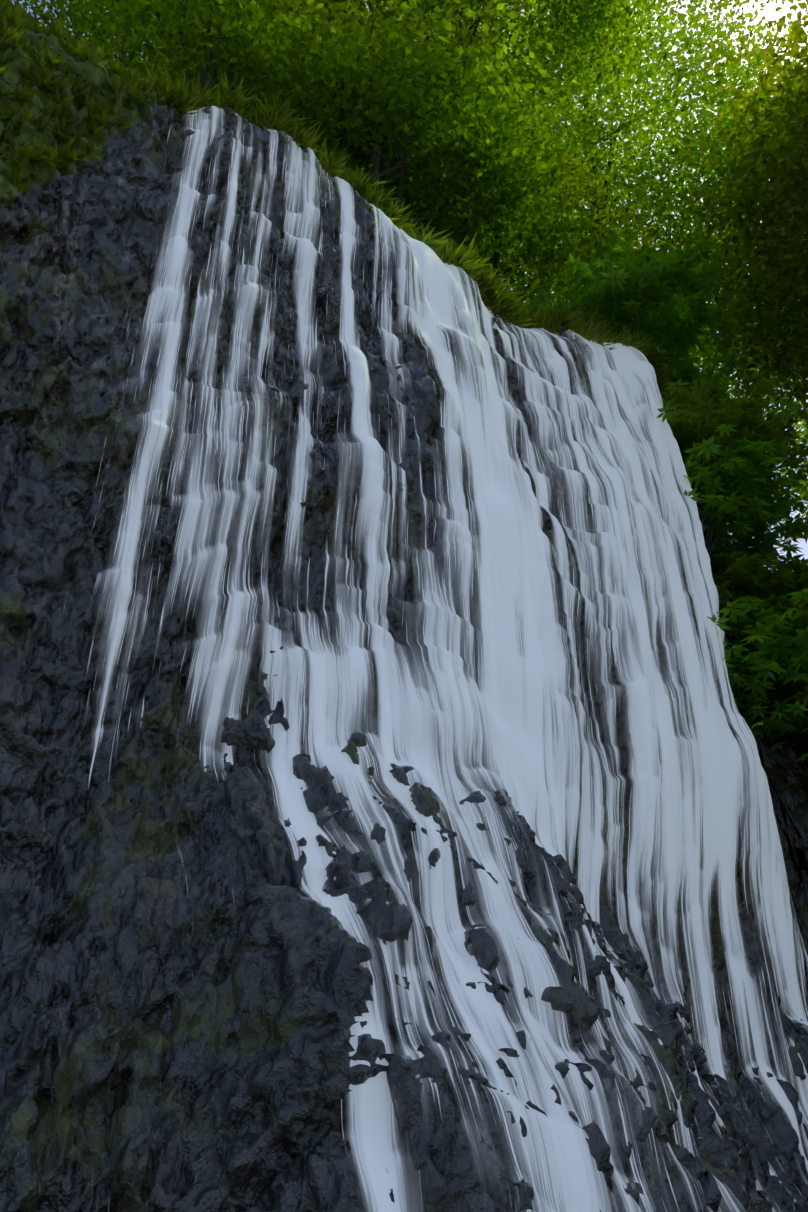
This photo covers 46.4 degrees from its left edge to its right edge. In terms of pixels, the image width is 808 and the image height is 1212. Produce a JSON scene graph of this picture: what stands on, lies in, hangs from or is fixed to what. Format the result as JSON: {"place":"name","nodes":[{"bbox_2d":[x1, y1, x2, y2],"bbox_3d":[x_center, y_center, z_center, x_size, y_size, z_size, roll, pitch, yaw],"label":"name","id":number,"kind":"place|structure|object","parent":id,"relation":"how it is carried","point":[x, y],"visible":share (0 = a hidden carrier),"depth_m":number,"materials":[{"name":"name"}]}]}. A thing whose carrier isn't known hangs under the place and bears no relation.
{"place":"outdoors","nodes":[
{"label":"outdoors","id":0,"kind":"place"},
{"bbox_2d":[0,17,807,1211],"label":"rock cliff","id":1,"kind":"structure","parent":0,"point":[146,1065],"depth_m":9.67,"materials":[{"name":"grey stone"}]},
{"bbox_2d":[0,0,722,548],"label":"grass","id":2,"kind":"structure","parent":1,"relation":"on","point":[504,304],"depth_m":14.93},
{"bbox_2d":[58,106,807,1211],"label":"waterfall","id":3,"kind":"structure","parent":1,"relation":"on","point":[518,698],"depth_m":11.79,"materials":[{"name":"liquid"}]},
{"bbox_2d":[731,652,807,764],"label":"shrub","id":4,"kind":"object","parent":1,"relation":"on","point":[770,722],"visible":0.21,"depth_m":15.30,"materials":[{"name":"green plant"}]},
{"bbox_2d":[768,719,807,809],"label":"shrub","id":5,"kind":"object","parent":1,"relation":"on","point":[805,779],"visible":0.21,"depth_m":15.87,"materials":[{"name":"green plant"}]},
{"bbox_2d":[12,0,807,569],"label":"sky","id":6,"kind":"structure","parent":0,"point":[769,12],"materials":[{"name":"white"}]},
{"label":"forest floor terrain","id":7,"kind":"structure","parent":0,"visible":0},
{"bbox_2d":[33,0,179,81],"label":"tree","id":8,"kind":"object","parent":7,"relation":"on","point":[100,30],"depth_m":26.84,"materials":[{"name":"green plant"}]},
{"bbox_2d":[9,0,259,100],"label":"tree","id":9,"kind":"object","parent":7,"relation":"on","point":[83,9],"visible":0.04,"depth_m":26.02,"materials":[{"name":"green plant"}]},
{"bbox_2d":[34,0,385,184],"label":"tree","id":10,"kind":"object","parent":7,"relation":"on","point":[217,24],"visible":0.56,"depth_m":18.02,"materials":[{"name":"green plant"}]},
{"bbox_2d":[26,0,413,174],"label":"tree","id":11,"kind":"object","parent":7,"relation":"on","point":[41,24],"depth_m":28.65,"materials":[{"name":"green plant"}]},
{"bbox_2d":[116,0,436,182],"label":"tree","id":12,"kind":"object","parent":7,"relation":"on","point":[302,46],"visible":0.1,"depth_m":19.90,"materials":[{"name":"green plant"}]},
{"bbox_2d":[105,0,457,168],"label":"tree","id":13,"kind":"object","parent":7,"relation":"on","point":[330,20],"depth_m":29.00,"materials":[{"name":"green plant"}]},
{"bbox_2d":[149,0,532,269],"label":"tree","id":14,"kind":"object","parent":7,"relation":"on","point":[344,11],"depth_m":27.02,"materials":[{"name":"green plant"}]},
{"bbox_2d":[215,0,526,246],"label":"tree","id":15,"kind":"object","parent":7,"relation":"on","point":[373,157],"visible":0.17,"depth_m":20.72,"materials":[{"name":"green plant"}]},
{"bbox_2d":[248,0,592,273],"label":"tree","id":16,"kind":"object","parent":7,"relation":"on","point":[500,117],"visible":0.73,"depth_m":20.21,"materials":[{"name":"green plant"}]},
{"bbox_2d":[222,0,653,247],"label":"tree","id":17,"kind":"object","parent":7,"relation":"on","point":[601,39],"visible":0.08,"depth_m":28.10,"materials":[{"name":"green plant"}]},
{"bbox_2d":[341,45,593,315],"bbox_3d":[1.123,-9.091,23.456,7.381,8.411,7.606,-9,-31,15],"label":"tree","id":18,"kind":"object","parent":7,"relation":"on","point":[541,232],"visible":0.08,"depth_m":23.79,"materials":[{"name":"green plant"}]},
{"bbox_2d":[382,84,655,330],"bbox_3d":[2.602,-8.540,24.093,7.983,7.477,8.272,1,-30,-1],"label":"tree","id":19,"kind":"object","parent":7,"relation":"on","point":[573,190],"visible":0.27,"depth_m":23.18,"materials":[{"name":"green plant"}]},
{"bbox_2d":[343,0,696,227],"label":"tree","id":20,"kind":"object","parent":7,"relation":"on","point":[603,18],"visible":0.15,"depth_m":27.98,"materials":[{"name":"green plant"}]},
{"bbox_2d":[490,132,636,304],"bbox_3d":[2.727,-10.133,38.484,16.088,23.974,16.086,1,-30,-1],"label":"tree","id":21,"kind":"object","parent":7,"relation":"on","point":[551,241],"depth_m":35.68,"materials":[{"name":"green plant"}]},
{"bbox_2d":[424,33,766,367],"bbox_3d":[5.315,-8.271,30.073,12.516,22.395,12.566,23,-37,-34],"label":"tree","id":22,"kind":"object","parent":7,"relation":"on","point":[592,126],"visible":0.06,"depth_m":30.03,"materials":[{"name":"green plant"}]},
{"bbox_2d":[424,0,807,373],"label":"tree","id":23,"kind":"object","parent":7,"relation":"on","point":[720,52],"visible":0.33,"depth_m":28.47,"materials":[{"name":"green plant"}]},
{"bbox_2d":[524,224,741,405],"bbox_3d":[5.004,-6.269,21.624,5.763,3.772,5.214,1,-30,-1],"label":"shrub","id":24,"kind":"object","parent":7,"relation":"on","point":[632,290],"visible":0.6,"depth_m":20.69,"materials":[{"name":"green plant"}]},
{"bbox_2d":[500,137,804,539],"bbox_3d":[9.065,-7.686,33.768,13.669,20.781,14.450,1,-30,-1],"label":"tree","id":25,"kind":"object","parent":7,"relation":"on","point":[648,228],"visible":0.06,"depth_m":31.85,"materials":[{"name":"green plant"}]},
{"bbox_2d":[575,27,807,430],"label":"tree","id":26,"kind":"object","parent":7,"relation":"on","point":[706,129],"visible":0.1,"depth_m":32.85,"materials":[{"name":"green plant"}]},
{"bbox_2d":[666,401,743,460],"bbox_3d":[5.495,-3.075,20.090,4.466,2.795,4.520,17,-34,-27],"label":"shrub","id":27,"kind":"object","parent":7,"relation":"on","point":[678,416],"visible":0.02,"depth_m":18.54,"materials":[{"name":"green plant"}]},
{"bbox_2d":[620,0,807,427],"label":"tree","id":28,"kind":"object","parent":7,"relation":"on","point":[750,180],"visible":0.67,"depth_m":24.26,"materials":[{"name":"green plant"}]},
{"bbox_2d":[645,376,807,548],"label":"shrub","id":29,"kind":"object","parent":7,"relation":"on","point":[751,425],"visible":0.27,"depth_m":18.22,"materials":[{"name":"green plant"}]},
{"bbox_2d":[653,399,807,561],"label":"shrub","id":30,"kind":"object","parent":7,"relation":"on","point":[741,481],"visible":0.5,"depth_m":17.59,"materials":[{"name":"green plant"}]},
{"bbox_2d":[659,12,807,520],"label":"tree","id":31,"kind":"object","parent":7,"relation":"on","point":[800,229],"visible":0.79,"depth_m":21.65,"materials":[{"name":"green plant"}]},
{"bbox_2d":[661,267,807,553],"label":"tree","id":32,"kind":"object","parent":7,"relation":"on","point":[725,379],"visible":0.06,"depth_m":30.92,"materials":[{"name":"green plant"}]},
{"bbox_2d":[687,138,807,444],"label":"tree","id":33,"kind":"object","parent":7,"relation":"on","point":[761,291],"visible":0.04,"depth_m":29.21,"materials":[{"name":"green plant"}]},
{"bbox_2d":[699,578,807,729],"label":"shrub","id":34,"kind":"object","parent":7,"relation":"on","point":[772,650],"visible":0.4,"depth_m":15.47,"materials":[{"name":"green plant"}]},
{"bbox_2d":[710,519,804,625],"bbox_3d":[6.630,-0.015,18.936,4.484,2.933,4.789,1,-30,-1],"label":"shrub","id":35,"kind":"object","parent":7,"relation":"on","point":[725,552],"depth_m":17.88,"materials":[{"name":"green plant"}]},
{"bbox_2d":[711,545,807,651],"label":"shrub","id":36,"kind":"object","parent":7,"relation":"on","point":[745,571],"visible":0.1,"depth_m":17.05,"materials":[{"name":"green plant"}]},
{"bbox_2d":[712,0,807,342],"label":"tree","id":37,"kind":"object","parent":7,"relation":"on","point":[794,62],"visible":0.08,"depth_m":24.44,"materials":[{"name":"green plant"}]},
{"bbox_2d":[717,557,807,653],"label":"shrub","id":38,"kind":"object","parent":7,"relation":"on","point":[798,568],"visible":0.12,"depth_m":16.78,"materials":[{"name":"green plant"}]},
{"bbox_2d":[720,555,806,643],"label":"shrub","id":39,"kind":"object","parent":7,"relation":"on","point":[765,557],"depth_m":17.71,"materials":[{"name":"green plant"}]},
{"bbox_2d":[727,571,807,681],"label":"shrub","id":40,"kind":"object","parent":7,"relation":"on","point":[805,574],"visible":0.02,"depth_m":16.70,"materials":[{"name":"green plant"}]},
{"bbox_2d":[737,559,807,626],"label":"shrub","id":41,"kind":"object","parent":7,"relation":"on","point":[802,562],"visible":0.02,"depth_m":17.85,"materials":[{"name":"green plant"}]},
{"bbox_2d":[739,645,807,783],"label":"shrub","id":42,"kind":"object","parent":7,"relation":"on","point":[792,693],"visible":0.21,"depth_m":15.75,"materials":[{"name":"green plant"}]},
{"bbox_2d":[742,188,807,367],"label":"tree","id":43,"kind":"object","parent":7,"relation":"on","point":[786,200],"visible":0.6,"depth_m":20.62,"materials":[{"name":"green plant"}]},
{"bbox_2d":[774,652,807,714],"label":"shrub","id":44,"kind":"object","parent":7,"relation":"on","point":[777,683],"visible":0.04,"depth_m":16.59,"materials":[{"name":"green plant"}]}
]}

